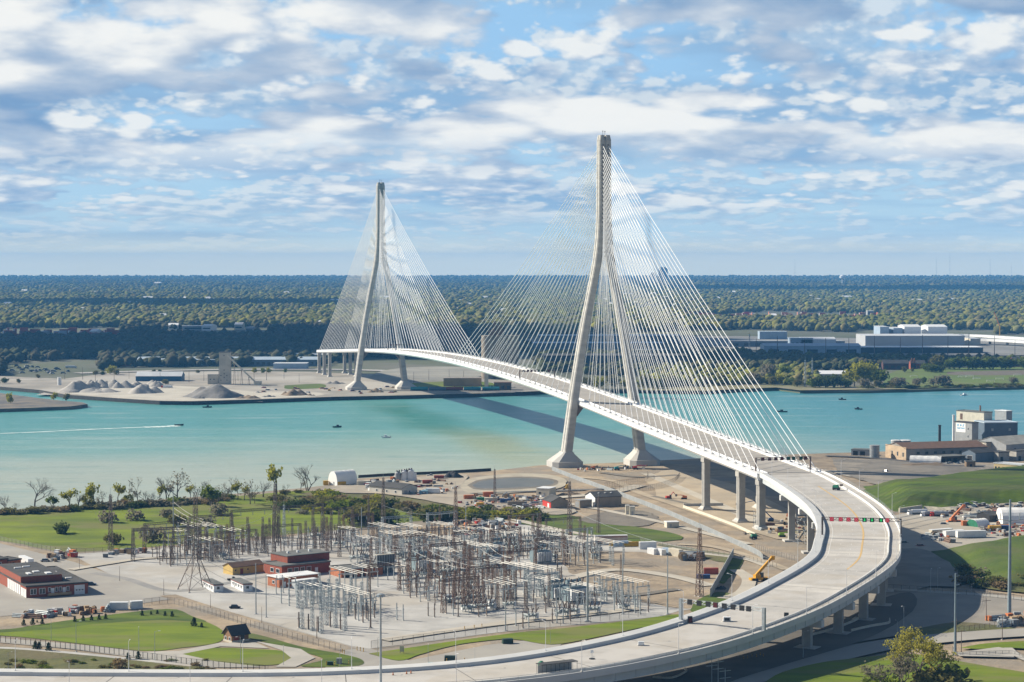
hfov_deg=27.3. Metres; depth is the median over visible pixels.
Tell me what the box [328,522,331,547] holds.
lattice column
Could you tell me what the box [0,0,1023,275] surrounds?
sky
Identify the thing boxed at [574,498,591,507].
storage container
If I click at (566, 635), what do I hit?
lawn
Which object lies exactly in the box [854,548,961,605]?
haul road
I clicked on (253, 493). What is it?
bare tree
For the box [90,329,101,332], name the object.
building
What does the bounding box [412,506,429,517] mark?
bush
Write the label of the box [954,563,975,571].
bush
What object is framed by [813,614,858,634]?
concrete barrier
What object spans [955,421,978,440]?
sign tower
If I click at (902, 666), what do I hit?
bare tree
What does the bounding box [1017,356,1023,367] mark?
round tree
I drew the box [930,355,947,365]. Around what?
round tree
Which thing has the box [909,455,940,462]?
quonset tent
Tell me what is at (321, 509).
lattice portal
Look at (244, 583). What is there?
site trailer
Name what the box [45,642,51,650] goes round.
conifer
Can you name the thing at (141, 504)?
bush
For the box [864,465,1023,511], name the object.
grassy hill
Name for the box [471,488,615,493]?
access road
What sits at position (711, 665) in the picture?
utility pole
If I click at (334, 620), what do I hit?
lattice column
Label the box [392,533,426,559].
lattice portal
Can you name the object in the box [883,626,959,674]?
budding tree
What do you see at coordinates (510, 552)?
lattice portal
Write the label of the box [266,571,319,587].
relay house
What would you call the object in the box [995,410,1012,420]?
roof plant house
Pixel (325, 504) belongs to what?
bush
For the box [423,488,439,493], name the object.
truck
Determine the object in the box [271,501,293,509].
bush
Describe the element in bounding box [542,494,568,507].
red sided shed
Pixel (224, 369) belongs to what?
batching tower
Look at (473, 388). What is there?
rail car
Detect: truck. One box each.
[65,365,76,367]
[161,385,172,387]
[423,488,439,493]
[907,509,927,514]
[920,511,933,515]
[929,511,948,516]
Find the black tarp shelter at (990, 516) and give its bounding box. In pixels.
[976,511,996,521]
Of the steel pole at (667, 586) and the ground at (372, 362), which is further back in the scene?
the ground at (372, 362)
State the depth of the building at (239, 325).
4205.95 m
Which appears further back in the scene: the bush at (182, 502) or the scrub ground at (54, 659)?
the bush at (182, 502)
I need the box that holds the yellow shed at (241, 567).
[222,559,263,574]
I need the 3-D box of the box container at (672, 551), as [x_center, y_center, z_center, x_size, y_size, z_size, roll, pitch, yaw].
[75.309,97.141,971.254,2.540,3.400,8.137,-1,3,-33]
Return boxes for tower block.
[658,267,667,280]
[956,405,991,421]
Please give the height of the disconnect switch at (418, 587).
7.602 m
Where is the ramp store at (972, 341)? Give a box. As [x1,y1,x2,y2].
[965,337,980,344]
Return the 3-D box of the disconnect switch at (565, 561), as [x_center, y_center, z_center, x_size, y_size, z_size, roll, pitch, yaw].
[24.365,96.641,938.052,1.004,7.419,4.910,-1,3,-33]
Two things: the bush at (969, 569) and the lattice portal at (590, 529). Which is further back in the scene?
the lattice portal at (590, 529)
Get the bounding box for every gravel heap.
[37,380,101,394]
[80,388,101,392]
[90,379,107,387]
[94,388,120,392]
[105,379,117,387]
[112,380,138,387]
[128,384,163,393]
[147,380,162,386]
[182,384,262,401]
[235,395,259,398]
[281,389,307,395]
[326,381,345,383]
[368,388,383,392]
[444,470,462,477]
[557,491,579,495]
[582,489,604,493]
[715,586,725,589]
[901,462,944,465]
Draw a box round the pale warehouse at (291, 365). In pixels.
[273,362,308,368]
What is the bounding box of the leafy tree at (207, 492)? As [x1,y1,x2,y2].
[199,485,221,505]
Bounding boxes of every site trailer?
[202,578,223,591]
[231,578,252,591]
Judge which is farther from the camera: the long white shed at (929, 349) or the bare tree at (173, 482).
the long white shed at (929, 349)
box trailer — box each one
[18,555,33,562]
[594,534,627,543]
[929,528,952,532]
[942,529,963,536]
[955,530,986,537]
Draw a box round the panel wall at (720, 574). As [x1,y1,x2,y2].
[710,548,733,596]
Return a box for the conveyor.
[227,355,261,384]
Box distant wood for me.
[0,284,1023,303]
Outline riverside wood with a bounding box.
[0,318,531,374]
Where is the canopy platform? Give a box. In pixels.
[536,659,577,672]
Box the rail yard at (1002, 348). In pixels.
[527,336,1023,355]
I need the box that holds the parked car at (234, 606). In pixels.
[229,604,240,608]
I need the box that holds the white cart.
[637,641,644,645]
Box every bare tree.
[0,496,9,507]
[23,477,53,506]
[74,494,85,505]
[128,477,140,500]
[156,475,171,497]
[165,468,192,497]
[213,485,225,502]
[239,479,259,503]
[245,485,258,503]
[260,482,271,496]
[294,464,320,490]
[859,652,922,681]
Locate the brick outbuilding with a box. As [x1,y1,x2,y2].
[0,556,8,563]
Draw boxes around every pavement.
[0,543,349,645]
[325,640,560,667]
[857,592,1023,641]
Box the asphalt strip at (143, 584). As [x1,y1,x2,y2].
[90,572,267,591]
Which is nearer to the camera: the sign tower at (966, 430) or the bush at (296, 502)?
the bush at (296, 502)
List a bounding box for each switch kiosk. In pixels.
[444,594,452,602]
[487,599,496,607]
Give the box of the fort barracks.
[881,360,908,369]
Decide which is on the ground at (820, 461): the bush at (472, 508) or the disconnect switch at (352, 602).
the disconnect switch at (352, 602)
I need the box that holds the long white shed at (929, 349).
[861,346,982,352]
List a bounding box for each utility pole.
[706,657,716,681]
[952,619,957,651]
[998,614,1006,639]
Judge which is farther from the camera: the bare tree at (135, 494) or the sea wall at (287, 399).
the sea wall at (287, 399)
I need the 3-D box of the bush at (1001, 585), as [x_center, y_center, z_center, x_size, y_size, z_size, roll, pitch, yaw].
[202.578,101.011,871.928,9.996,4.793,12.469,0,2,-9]
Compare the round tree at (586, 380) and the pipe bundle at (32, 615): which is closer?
the pipe bundle at (32, 615)
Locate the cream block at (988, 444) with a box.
[974,439,991,447]
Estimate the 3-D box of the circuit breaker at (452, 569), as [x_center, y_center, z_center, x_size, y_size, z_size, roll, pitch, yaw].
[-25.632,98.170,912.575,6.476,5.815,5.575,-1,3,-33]
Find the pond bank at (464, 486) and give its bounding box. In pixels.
[460,473,566,493]
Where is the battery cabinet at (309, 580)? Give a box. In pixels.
[291,577,317,588]
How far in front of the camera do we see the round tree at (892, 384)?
2261.39 m
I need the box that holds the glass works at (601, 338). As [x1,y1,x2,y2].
[538,334,681,343]
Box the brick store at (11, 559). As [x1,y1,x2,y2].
[4,556,21,562]
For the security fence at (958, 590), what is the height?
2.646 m
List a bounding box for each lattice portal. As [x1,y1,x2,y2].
[131,526,175,556]
[131,526,201,561]
[142,520,189,552]
[163,530,201,556]
[169,533,213,564]
[189,513,233,542]
[215,529,258,559]
[229,507,275,537]
[260,523,302,552]
[276,503,324,537]
[311,506,354,537]
[337,526,378,556]
[342,513,374,540]
[366,562,401,592]
[380,515,412,541]
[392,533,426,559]
[405,556,438,586]
[417,527,446,551]
[425,511,456,534]
[426,571,456,599]
[428,541,467,577]
[440,576,480,612]
[452,530,481,557]
[456,556,489,586]
[465,564,507,602]
[485,551,512,574]
[489,527,522,554]
[506,547,536,575]
[507,513,541,541]
[528,571,559,599]
[533,536,567,567]
[544,516,581,543]
[564,527,593,552]
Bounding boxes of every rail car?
[411,386,427,390]
[429,386,445,390]
[446,386,462,390]
[464,386,480,390]
[482,386,498,390]
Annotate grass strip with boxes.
[284,384,325,388]
[412,381,493,387]
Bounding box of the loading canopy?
[928,454,965,462]
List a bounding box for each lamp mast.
[128,639,130,670]
[242,639,243,671]
[351,637,351,668]
[580,640,585,671]
[677,623,683,653]
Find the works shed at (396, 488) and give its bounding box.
[368,481,417,493]
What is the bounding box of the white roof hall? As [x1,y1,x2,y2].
[799,337,835,342]
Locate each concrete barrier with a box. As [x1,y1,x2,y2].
[653,668,686,678]
[683,503,722,505]
[683,505,755,533]
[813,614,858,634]
[851,618,890,630]
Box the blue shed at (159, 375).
[135,371,184,380]
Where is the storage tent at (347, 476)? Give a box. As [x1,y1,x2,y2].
[328,469,356,485]
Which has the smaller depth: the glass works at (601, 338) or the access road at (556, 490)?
the access road at (556, 490)
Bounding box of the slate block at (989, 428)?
[974,420,1017,438]
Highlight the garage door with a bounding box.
[74,584,84,594]
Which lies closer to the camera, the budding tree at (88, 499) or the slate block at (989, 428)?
the budding tree at (88, 499)
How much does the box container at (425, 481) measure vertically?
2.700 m
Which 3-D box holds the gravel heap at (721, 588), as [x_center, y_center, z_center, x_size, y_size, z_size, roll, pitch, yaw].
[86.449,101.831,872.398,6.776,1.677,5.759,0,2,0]
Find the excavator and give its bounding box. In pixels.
[665,492,676,498]
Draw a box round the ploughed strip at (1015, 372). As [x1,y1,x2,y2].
[947,370,1023,374]
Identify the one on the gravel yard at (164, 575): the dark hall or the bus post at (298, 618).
the bus post at (298, 618)
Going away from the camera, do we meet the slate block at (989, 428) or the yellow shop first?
the yellow shop
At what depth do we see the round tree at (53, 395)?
2062.88 m
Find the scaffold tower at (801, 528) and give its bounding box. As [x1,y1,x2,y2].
[797,516,805,543]
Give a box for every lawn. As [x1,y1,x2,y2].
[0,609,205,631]
[0,609,222,650]
[185,648,290,664]
[249,633,363,666]
[369,614,678,659]
[766,654,1023,681]
[960,641,1023,648]
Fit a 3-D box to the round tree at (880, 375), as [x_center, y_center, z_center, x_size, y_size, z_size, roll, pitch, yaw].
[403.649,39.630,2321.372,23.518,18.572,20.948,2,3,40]
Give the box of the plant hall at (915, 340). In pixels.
[856,334,964,345]
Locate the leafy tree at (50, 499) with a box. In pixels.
[45,495,59,504]
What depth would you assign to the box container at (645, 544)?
993.87 m
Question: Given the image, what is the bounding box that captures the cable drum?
[678,552,687,560]
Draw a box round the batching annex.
[208,374,218,383]
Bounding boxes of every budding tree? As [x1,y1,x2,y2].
[58,488,80,504]
[80,495,93,502]
[85,482,99,501]
[113,482,126,499]
[121,493,133,500]
[157,484,166,496]
[185,484,194,497]
[231,481,241,492]
[241,485,249,499]
[266,463,282,489]
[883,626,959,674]
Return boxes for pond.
[473,478,553,487]
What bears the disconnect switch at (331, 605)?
on the ground at (820, 461)
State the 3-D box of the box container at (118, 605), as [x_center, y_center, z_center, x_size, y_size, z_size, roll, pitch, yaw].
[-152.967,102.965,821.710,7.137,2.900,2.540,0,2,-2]
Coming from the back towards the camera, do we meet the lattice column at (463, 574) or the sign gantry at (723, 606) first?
the lattice column at (463, 574)
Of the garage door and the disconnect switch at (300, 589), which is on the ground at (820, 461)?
the disconnect switch at (300, 589)
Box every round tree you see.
[0,377,8,382]
[6,392,13,401]
[50,392,57,398]
[63,393,69,400]
[105,365,116,373]
[112,369,120,374]
[581,377,592,386]
[593,375,605,388]
[605,374,620,388]
[637,374,652,385]
[646,376,661,386]
[663,374,677,385]
[673,376,686,386]
[688,376,697,384]
[703,375,712,385]
[716,374,725,378]
[749,371,764,383]
[758,363,777,374]
[767,376,777,383]
[775,373,785,384]
[778,365,790,373]
[785,377,793,384]
[792,378,802,386]
[806,378,818,386]
[811,376,825,387]
[817,375,834,386]
[823,374,848,386]
[839,361,865,385]
[843,379,853,387]
[855,360,878,380]
[857,378,871,387]
[870,369,889,384]
[872,380,881,386]
[887,378,896,386]
[891,377,908,386]
[912,378,921,384]
[920,363,929,371]
[921,376,926,383]
[926,364,939,371]
[927,378,935,384]
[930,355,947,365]
[931,364,939,371]
[932,375,945,384]
[937,365,945,371]
[940,374,952,383]
[944,357,957,368]
[954,356,966,368]
[962,356,977,368]
[972,357,983,368]
[978,356,992,368]
[982,356,1000,368]
[998,357,1008,368]
[1003,356,1017,368]
[1007,376,1019,383]
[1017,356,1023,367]
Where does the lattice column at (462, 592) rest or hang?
on the ground at (820, 461)
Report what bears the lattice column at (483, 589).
on the ground at (820, 461)
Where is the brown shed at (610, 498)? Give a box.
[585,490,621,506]
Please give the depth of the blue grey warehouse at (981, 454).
1432.04 m
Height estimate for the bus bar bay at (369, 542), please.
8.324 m
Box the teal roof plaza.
[760,343,860,353]
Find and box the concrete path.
[888,588,1023,599]
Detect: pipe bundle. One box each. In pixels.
[12,613,23,617]
[26,613,42,618]
[35,610,48,614]
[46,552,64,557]
[80,610,90,614]
[103,604,110,611]
[494,517,504,521]
[624,541,640,546]
[688,552,705,560]
[941,536,950,542]
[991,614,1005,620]
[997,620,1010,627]
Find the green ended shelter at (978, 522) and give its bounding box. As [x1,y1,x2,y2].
[967,518,989,526]
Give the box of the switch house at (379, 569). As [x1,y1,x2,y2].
[329,562,383,577]
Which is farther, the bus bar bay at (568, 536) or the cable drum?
the bus bar bay at (568, 536)
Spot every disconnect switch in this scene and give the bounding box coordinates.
[158,552,167,564]
[204,545,208,560]
[230,543,239,558]
[299,581,308,598]
[326,601,336,615]
[350,595,356,611]
[366,592,376,610]
[399,576,406,587]
[402,576,411,592]
[415,578,425,596]
[418,584,428,601]
[427,585,438,600]
[477,601,488,616]
[517,547,524,558]
[535,581,541,597]
[555,590,564,605]
[563,552,569,566]
[576,596,585,612]
[595,585,604,601]
[605,584,615,600]
[628,592,638,607]
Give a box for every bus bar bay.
[167,528,190,546]
[176,522,207,547]
[187,535,210,555]
[199,537,223,559]
[200,522,225,544]
[221,527,246,549]
[275,574,295,596]
[298,581,317,603]
[308,583,329,602]
[329,566,354,588]
[331,584,361,611]
[338,526,359,545]
[338,568,368,594]
[343,589,373,615]
[351,563,378,586]
[356,535,379,553]
[367,522,400,546]
[378,530,414,557]
[387,563,406,582]
[396,522,422,544]
[400,530,438,555]
[421,558,447,578]
[428,521,453,541]
[434,547,462,567]
[435,535,460,552]
[453,530,480,545]
[454,540,492,567]
[462,526,478,541]
[477,527,495,542]
[480,543,505,554]
[482,578,515,607]
[483,559,513,580]
[494,529,517,548]
[496,576,528,602]
[500,561,538,589]
[505,528,533,547]
[512,562,556,595]
[527,574,560,602]
[536,527,563,549]
[550,533,577,554]
[561,588,584,610]
[566,538,592,559]
[569,581,601,606]
[585,537,624,565]
[589,571,629,602]
[605,575,649,606]
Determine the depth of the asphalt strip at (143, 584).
890.11 m
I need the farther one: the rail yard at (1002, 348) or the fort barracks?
the rail yard at (1002, 348)
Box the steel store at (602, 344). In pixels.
[532,342,665,348]
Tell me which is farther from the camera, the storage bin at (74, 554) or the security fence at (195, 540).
the security fence at (195, 540)
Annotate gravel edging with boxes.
[0,647,191,665]
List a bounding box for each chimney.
[938,425,940,440]
[952,415,954,440]
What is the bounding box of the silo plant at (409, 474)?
[392,468,416,480]
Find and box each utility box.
[625,505,629,513]
[629,506,634,514]
[664,520,678,527]
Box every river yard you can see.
[0,371,537,400]
[57,386,323,400]
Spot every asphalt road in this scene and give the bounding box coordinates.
[731,628,1023,681]
[826,455,984,465]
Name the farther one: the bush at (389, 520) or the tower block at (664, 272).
the tower block at (664, 272)
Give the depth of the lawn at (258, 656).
724.61 m
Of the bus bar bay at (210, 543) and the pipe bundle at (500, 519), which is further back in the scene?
the pipe bundle at (500, 519)
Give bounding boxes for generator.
[722,616,730,621]
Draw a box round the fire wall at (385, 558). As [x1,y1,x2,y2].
[376,553,394,572]
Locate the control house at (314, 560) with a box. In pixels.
[263,548,330,573]
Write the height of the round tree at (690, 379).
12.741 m
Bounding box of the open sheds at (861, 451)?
[851,448,869,455]
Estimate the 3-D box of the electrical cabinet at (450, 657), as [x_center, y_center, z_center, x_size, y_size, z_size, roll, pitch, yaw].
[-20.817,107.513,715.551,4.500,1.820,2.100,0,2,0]
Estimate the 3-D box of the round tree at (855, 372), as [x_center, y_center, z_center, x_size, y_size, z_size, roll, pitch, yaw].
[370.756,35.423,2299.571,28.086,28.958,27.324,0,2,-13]
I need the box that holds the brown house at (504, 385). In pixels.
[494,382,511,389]
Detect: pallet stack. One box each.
[57,608,63,613]
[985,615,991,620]
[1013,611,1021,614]
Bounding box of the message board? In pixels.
[687,616,692,622]
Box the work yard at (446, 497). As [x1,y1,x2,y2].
[321,474,575,514]
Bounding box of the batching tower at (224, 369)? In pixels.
[219,352,230,383]
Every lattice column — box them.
[205,531,208,557]
[220,525,223,551]
[225,524,228,548]
[228,532,230,555]
[241,527,244,551]
[247,527,250,554]
[261,517,264,542]
[264,524,267,552]
[268,518,270,542]
[272,526,274,551]
[277,518,279,542]
[291,518,293,540]
[296,580,300,607]
[300,600,304,628]
[303,580,307,607]
[304,521,307,548]
[310,602,314,630]
[311,579,314,603]
[312,520,315,548]
[314,527,316,547]
[319,583,322,608]
[319,604,323,633]
[321,521,323,547]
[322,590,325,612]
[324,596,328,624]
[326,579,329,604]
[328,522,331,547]
[329,587,332,611]
[330,511,332,530]
[333,599,337,627]
[336,582,339,607]
[337,510,340,536]
[342,602,346,630]
[349,577,352,602]
[352,515,354,536]
[359,581,363,607]
[382,537,384,553]
[415,554,419,581]
[429,562,432,585]
[442,571,445,593]
[451,581,455,608]
[452,573,455,594]
[461,572,464,593]
[461,582,464,603]
[462,543,465,566]
[471,548,474,567]
[481,569,484,592]
[482,581,484,602]
[490,568,493,593]
[496,582,499,609]
[498,521,501,541]
[502,578,504,601]
[507,539,510,561]
[509,575,512,600]
[513,571,516,604]
[524,582,527,612]
[531,519,534,536]
[547,573,551,606]
[561,529,564,553]
[583,525,585,547]
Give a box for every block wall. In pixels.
[898,505,921,512]
[924,506,956,510]
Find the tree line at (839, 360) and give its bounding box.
[529,346,1023,375]
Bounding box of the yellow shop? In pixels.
[993,461,1023,467]
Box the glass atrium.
[788,337,812,342]
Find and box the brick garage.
[0,562,88,597]
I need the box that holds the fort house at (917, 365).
[909,360,925,368]
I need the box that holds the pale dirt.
[645,470,802,538]
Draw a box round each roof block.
[874,326,888,333]
[889,327,902,333]
[898,324,920,333]
[921,324,946,333]
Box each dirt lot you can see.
[356,520,476,538]
[558,551,734,608]
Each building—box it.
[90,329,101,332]
[168,323,178,329]
[182,325,201,330]
[202,324,216,330]
[234,322,244,329]
[245,327,254,331]
[866,310,873,314]
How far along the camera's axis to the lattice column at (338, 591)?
825.13 m
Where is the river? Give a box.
[0,389,1023,509]
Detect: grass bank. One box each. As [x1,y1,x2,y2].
[521,514,682,541]
[657,543,735,561]
[690,592,729,611]
[719,556,742,583]
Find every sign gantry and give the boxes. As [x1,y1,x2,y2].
[519,369,554,377]
[679,598,765,629]
[755,456,810,470]
[821,517,901,536]
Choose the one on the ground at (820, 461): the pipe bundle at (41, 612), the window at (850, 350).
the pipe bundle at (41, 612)
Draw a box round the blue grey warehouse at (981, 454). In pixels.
[962,447,997,461]
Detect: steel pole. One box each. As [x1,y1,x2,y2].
[173,490,173,537]
[255,563,257,613]
[265,588,266,617]
[360,507,362,551]
[368,578,372,628]
[457,579,459,616]
[504,582,506,630]
[584,528,589,621]
[621,553,624,613]
[665,555,669,614]
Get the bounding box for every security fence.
[0,517,409,551]
[0,636,268,668]
[145,597,344,648]
[373,609,645,644]
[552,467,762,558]
[619,474,678,489]
[642,538,776,566]
[761,546,794,560]
[889,584,1021,600]
[952,646,1022,656]
[961,620,1023,629]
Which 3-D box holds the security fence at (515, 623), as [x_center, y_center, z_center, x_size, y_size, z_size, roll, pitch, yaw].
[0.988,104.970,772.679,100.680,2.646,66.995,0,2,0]
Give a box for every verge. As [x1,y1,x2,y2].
[909,622,1015,634]
[984,584,1023,591]
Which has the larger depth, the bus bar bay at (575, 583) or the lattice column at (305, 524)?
the lattice column at (305, 524)
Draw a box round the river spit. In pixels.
[0,393,87,411]
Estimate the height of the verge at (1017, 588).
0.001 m
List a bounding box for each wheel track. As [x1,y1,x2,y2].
[69,556,209,569]
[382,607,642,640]
[563,568,711,585]
[570,503,752,543]
[578,476,721,521]
[589,588,681,595]
[598,472,676,476]
[643,473,787,533]
[652,496,801,527]
[677,543,787,569]
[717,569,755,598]
[828,470,851,476]
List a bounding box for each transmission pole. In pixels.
[952,573,958,655]
[997,500,1022,612]
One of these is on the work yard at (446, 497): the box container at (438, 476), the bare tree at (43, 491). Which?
the box container at (438, 476)
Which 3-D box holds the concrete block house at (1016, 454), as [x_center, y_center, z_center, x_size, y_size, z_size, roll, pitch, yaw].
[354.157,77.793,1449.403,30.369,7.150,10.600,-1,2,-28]
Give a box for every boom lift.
[743,532,756,538]
[745,500,773,521]
[778,531,800,536]
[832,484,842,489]
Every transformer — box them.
[411,551,434,571]
[484,548,502,566]
[487,537,504,552]
[529,543,552,563]
[546,578,566,600]
[561,578,589,603]
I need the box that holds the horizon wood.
[0,274,1023,287]
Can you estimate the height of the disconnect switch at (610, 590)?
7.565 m
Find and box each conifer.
[32,641,38,648]
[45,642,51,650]
[135,651,141,658]
[190,617,196,625]
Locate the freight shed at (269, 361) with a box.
[137,357,317,365]
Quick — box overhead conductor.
[341,536,395,551]
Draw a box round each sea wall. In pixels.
[0,387,703,404]
[358,468,490,477]
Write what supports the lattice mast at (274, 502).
on the ground at (820, 461)
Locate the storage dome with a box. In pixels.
[996,507,1023,523]
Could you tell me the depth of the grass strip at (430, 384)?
2319.36 m
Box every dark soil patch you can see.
[578,509,659,525]
[831,458,993,483]
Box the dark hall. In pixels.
[543,353,687,365]
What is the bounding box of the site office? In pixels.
[536,486,555,495]
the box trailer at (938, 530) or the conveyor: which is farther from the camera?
the conveyor
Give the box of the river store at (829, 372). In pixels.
[818,370,845,376]
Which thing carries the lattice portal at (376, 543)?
on the ground at (820, 461)
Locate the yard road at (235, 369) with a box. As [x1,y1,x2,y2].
[74,369,382,372]
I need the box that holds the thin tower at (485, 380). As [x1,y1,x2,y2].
[484,373,487,386]
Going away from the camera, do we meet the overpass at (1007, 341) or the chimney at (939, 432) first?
the chimney at (939, 432)
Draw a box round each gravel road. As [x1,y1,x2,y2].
[162,594,356,650]
[504,485,645,499]
[506,518,770,565]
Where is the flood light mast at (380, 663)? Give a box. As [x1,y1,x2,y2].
[376,593,384,681]
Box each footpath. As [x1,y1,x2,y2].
[1,638,266,666]
[256,641,313,666]
[1005,648,1023,659]
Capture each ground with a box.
[0,276,1023,395]
[0,451,1023,681]
[0,646,205,668]
[300,490,509,519]
[640,384,905,390]
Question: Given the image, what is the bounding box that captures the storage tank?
[870,445,879,458]
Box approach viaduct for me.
[0,469,900,681]
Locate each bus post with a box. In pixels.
[297,612,299,627]
[317,616,319,631]
[328,611,331,626]
[364,602,366,618]
[633,595,635,612]
[638,595,641,613]
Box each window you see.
[30,589,36,594]
[39,588,44,593]
[807,349,817,352]
[827,349,836,352]
[846,349,855,352]
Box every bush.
[0,507,20,514]
[19,659,37,662]
[22,506,46,513]
[42,505,56,511]
[47,507,59,511]
[52,520,69,534]
[54,505,70,511]
[69,505,81,511]
[82,501,97,507]
[90,503,110,509]
[98,510,119,522]
[102,532,124,543]
[103,502,127,509]
[110,658,127,668]
[114,499,132,505]
[125,508,145,520]
[126,500,139,508]
[135,524,169,542]
[136,500,150,507]
[149,498,168,506]
[158,508,172,516]
[163,501,178,505]
[166,496,190,504]
[166,512,190,525]
[176,501,186,504]
[178,496,196,502]
[190,662,200,665]
[198,515,217,526]
[199,497,217,503]
[209,502,228,515]
[218,496,230,500]
[226,494,237,498]
[265,493,290,501]
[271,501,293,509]
[277,490,290,493]
[281,498,308,506]
[294,497,317,503]
[295,509,309,513]
[300,505,312,509]
[309,506,333,512]
[311,488,335,497]
[313,499,333,508]
[316,495,339,500]
[323,499,357,510]
[325,491,344,495]
[333,494,347,498]
[335,497,360,504]
[340,505,382,524]
[346,503,379,511]
[347,496,367,502]
[370,493,386,498]
[370,501,388,507]
[372,509,408,523]
[379,496,399,507]
[380,509,399,515]
[393,503,407,508]
[400,500,420,509]
[400,507,411,510]
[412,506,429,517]
[412,506,452,521]
[414,505,445,519]
[423,503,443,508]
[440,507,463,520]
[457,508,478,519]
[459,510,491,520]
[464,506,480,511]
[480,504,493,509]
[490,510,513,518]
[504,506,524,513]
[510,511,527,518]
[518,509,533,513]
[525,507,540,512]
[528,510,546,520]
[859,672,903,681]
[908,666,969,681]
[923,657,970,677]
[948,575,981,584]
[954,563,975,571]
[956,570,980,575]
[961,567,980,571]
[967,576,988,588]
[969,582,986,587]
[975,570,990,576]
[981,574,1003,580]
[987,576,1013,585]
[991,580,1007,590]
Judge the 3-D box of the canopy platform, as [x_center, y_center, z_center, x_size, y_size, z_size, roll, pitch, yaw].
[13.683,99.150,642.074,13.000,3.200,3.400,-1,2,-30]
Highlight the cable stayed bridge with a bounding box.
[316,131,823,529]
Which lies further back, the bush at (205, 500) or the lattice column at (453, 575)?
the bush at (205, 500)
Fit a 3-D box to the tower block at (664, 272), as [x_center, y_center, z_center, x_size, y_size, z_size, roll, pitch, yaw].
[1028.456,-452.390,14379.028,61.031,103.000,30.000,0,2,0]
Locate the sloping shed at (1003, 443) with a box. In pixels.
[978,435,1023,450]
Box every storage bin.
[70,552,77,557]
[1009,618,1018,625]
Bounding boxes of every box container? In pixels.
[109,601,128,609]
[130,600,142,608]
[357,480,369,484]
[422,480,432,483]
[434,475,443,478]
[463,495,474,498]
[483,491,493,496]
[484,497,495,501]
[500,499,510,502]
[507,501,523,504]
[613,540,627,546]
[639,541,656,548]
[647,547,657,554]
[656,548,665,555]
[668,547,682,556]
[697,574,709,578]
[703,567,718,573]
[961,520,967,525]
[988,525,1000,530]
[1000,525,1008,529]
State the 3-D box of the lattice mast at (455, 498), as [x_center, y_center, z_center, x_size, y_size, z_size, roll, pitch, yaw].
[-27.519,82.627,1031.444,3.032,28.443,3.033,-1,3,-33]
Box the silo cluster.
[481,321,518,378]
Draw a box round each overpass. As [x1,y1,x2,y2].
[957,334,1023,343]
[981,338,1023,344]
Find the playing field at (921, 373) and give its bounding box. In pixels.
[883,367,1023,387]
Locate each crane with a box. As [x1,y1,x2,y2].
[749,556,774,581]
[946,504,964,521]
[994,312,1000,335]
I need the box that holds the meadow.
[0,491,456,551]
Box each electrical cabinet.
[336,658,341,663]
[444,655,456,660]
[502,638,512,643]
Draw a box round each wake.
[0,427,141,433]
[145,425,175,427]
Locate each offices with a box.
[727,340,844,346]
[758,331,786,338]
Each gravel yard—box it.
[77,519,690,648]
[895,502,1023,550]
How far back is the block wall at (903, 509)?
1145.38 m
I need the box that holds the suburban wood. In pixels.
[0,297,1023,334]
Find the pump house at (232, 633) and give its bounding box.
[221,623,250,641]
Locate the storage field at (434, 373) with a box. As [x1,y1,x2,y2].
[368,366,480,380]
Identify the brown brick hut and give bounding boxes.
[964,460,975,466]
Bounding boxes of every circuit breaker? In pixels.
[218,547,228,559]
[309,527,322,538]
[332,536,344,546]
[348,549,362,561]
[352,537,365,549]
[358,549,370,560]
[362,539,373,549]
[386,546,400,557]
[397,546,407,556]
[400,552,413,564]
[419,566,427,576]
[432,551,443,561]
[435,562,450,572]
[435,573,448,584]
[439,567,450,577]
[440,592,454,603]
[443,561,457,573]
[451,589,465,602]
[459,598,475,613]
[460,587,475,601]
[469,596,486,612]
[471,586,485,599]
[480,596,496,610]
[501,595,515,608]
[511,539,523,549]
[517,534,529,544]
[522,605,538,619]
[552,601,570,616]
[562,600,579,613]
[584,599,600,612]
[589,548,602,559]
[590,542,601,550]
[616,598,630,609]
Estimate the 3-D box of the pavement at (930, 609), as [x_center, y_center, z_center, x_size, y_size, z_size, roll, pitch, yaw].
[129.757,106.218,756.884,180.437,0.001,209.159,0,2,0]
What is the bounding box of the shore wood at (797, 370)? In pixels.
[637,360,822,387]
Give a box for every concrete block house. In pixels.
[993,450,1009,460]
[1006,449,1023,460]
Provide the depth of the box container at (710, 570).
914.17 m
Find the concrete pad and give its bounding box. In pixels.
[956,647,1013,656]
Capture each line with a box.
[787,485,885,587]
[818,486,863,569]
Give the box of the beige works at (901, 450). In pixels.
[885,440,987,460]
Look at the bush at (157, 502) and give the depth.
1168.40 m
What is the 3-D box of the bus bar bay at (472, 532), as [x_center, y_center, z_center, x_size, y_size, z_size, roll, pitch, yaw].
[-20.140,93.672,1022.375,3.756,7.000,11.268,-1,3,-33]
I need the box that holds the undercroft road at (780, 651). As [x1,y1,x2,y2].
[615,592,916,681]
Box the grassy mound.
[931,535,1023,582]
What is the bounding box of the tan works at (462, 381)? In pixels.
[443,377,481,385]
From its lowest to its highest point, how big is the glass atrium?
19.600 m
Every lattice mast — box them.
[108,494,113,550]
[176,491,210,592]
[272,484,277,542]
[282,506,286,544]
[325,517,329,557]
[367,493,369,525]
[368,537,373,578]
[381,478,385,527]
[406,536,412,591]
[438,506,440,535]
[453,484,458,538]
[466,545,471,593]
[493,469,496,502]
[536,515,539,549]
[567,479,572,535]
[596,491,600,532]
[694,528,703,596]
[804,360,806,386]

